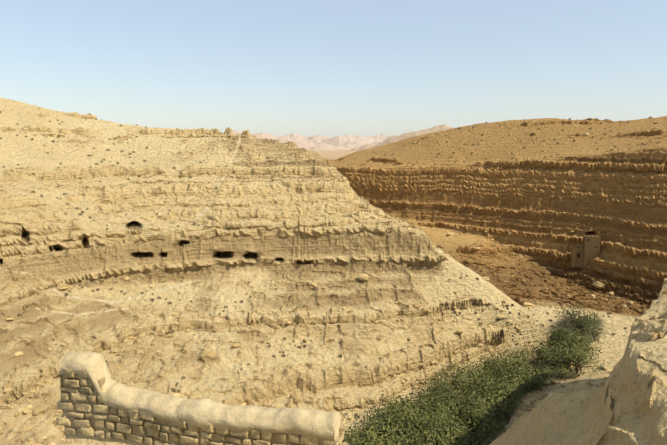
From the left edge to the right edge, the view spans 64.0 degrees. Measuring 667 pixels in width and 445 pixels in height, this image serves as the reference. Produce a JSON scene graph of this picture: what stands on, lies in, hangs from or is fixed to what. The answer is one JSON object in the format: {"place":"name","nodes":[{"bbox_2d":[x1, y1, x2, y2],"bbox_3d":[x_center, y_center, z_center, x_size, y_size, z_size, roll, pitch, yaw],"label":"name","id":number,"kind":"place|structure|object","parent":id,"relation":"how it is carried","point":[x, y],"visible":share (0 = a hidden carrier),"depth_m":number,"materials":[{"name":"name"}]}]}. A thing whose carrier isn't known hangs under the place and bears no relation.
{"place":"outdoors","nodes":[
{"label":"outdoors","id":0,"kind":"place"},
{"bbox_2d":[0,98,666,444],"bbox_3d":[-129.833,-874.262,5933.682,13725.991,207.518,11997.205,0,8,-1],"label":"canyon terrain","id":1,"kind":"structure","parent":0,"point":[536,203],"depth_m":141.17,"materials":[{"name":"beige stone"}]},
{"bbox_2d":[59,351,340,444],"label":"stone wall","id":2,"kind":"structure","parent":1,"relation":"on","point":[320,424],"depth_m":11.38,"materials":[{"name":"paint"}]},
{"bbox_2d":[56,368,348,444],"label":"stone wall stones","id":3,"kind":"object","parent":2,"relation":"attached to","point":[119,430],"visible":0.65,"depth_m":11.76,"materials":[{"name":"beige stone"}]},
{"bbox_2d":[0,130,654,444],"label":"boulders","id":4,"kind":"object","parent":1,"relation":"on","point":[39,409],"visible":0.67,"depth_m":120.31,"materials":[{"name":"stone"}]},
{"bbox_2d":[0,108,659,431],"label":"scrub tufts","id":5,"kind":"object","parent":1,"relation":"on","point":[173,389],"visible":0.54,"depth_m":140.70,"materials":[{"name":"green plant"}]},
{"bbox_2d":[342,296,615,444],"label":"bushes","id":6,"kind":"object","parent":1,"relation":"on","point":[430,420],"visible":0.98,"depth_m":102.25,"materials":[{"name":"green plant"}]},
{"bbox_2d":[571,235,600,267],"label":"building","id":7,"kind":"structure","parent":1,"relation":"on","point":[586,253],"depth_m":219.24,"materials":[{"name":"beige stone"}]},
{"bbox_2d":[0,0,666,137],"label":"sky","id":8,"kind":"structure","parent":0,"point":[326,68],"materials":[{"name":"blue"}]}
]}

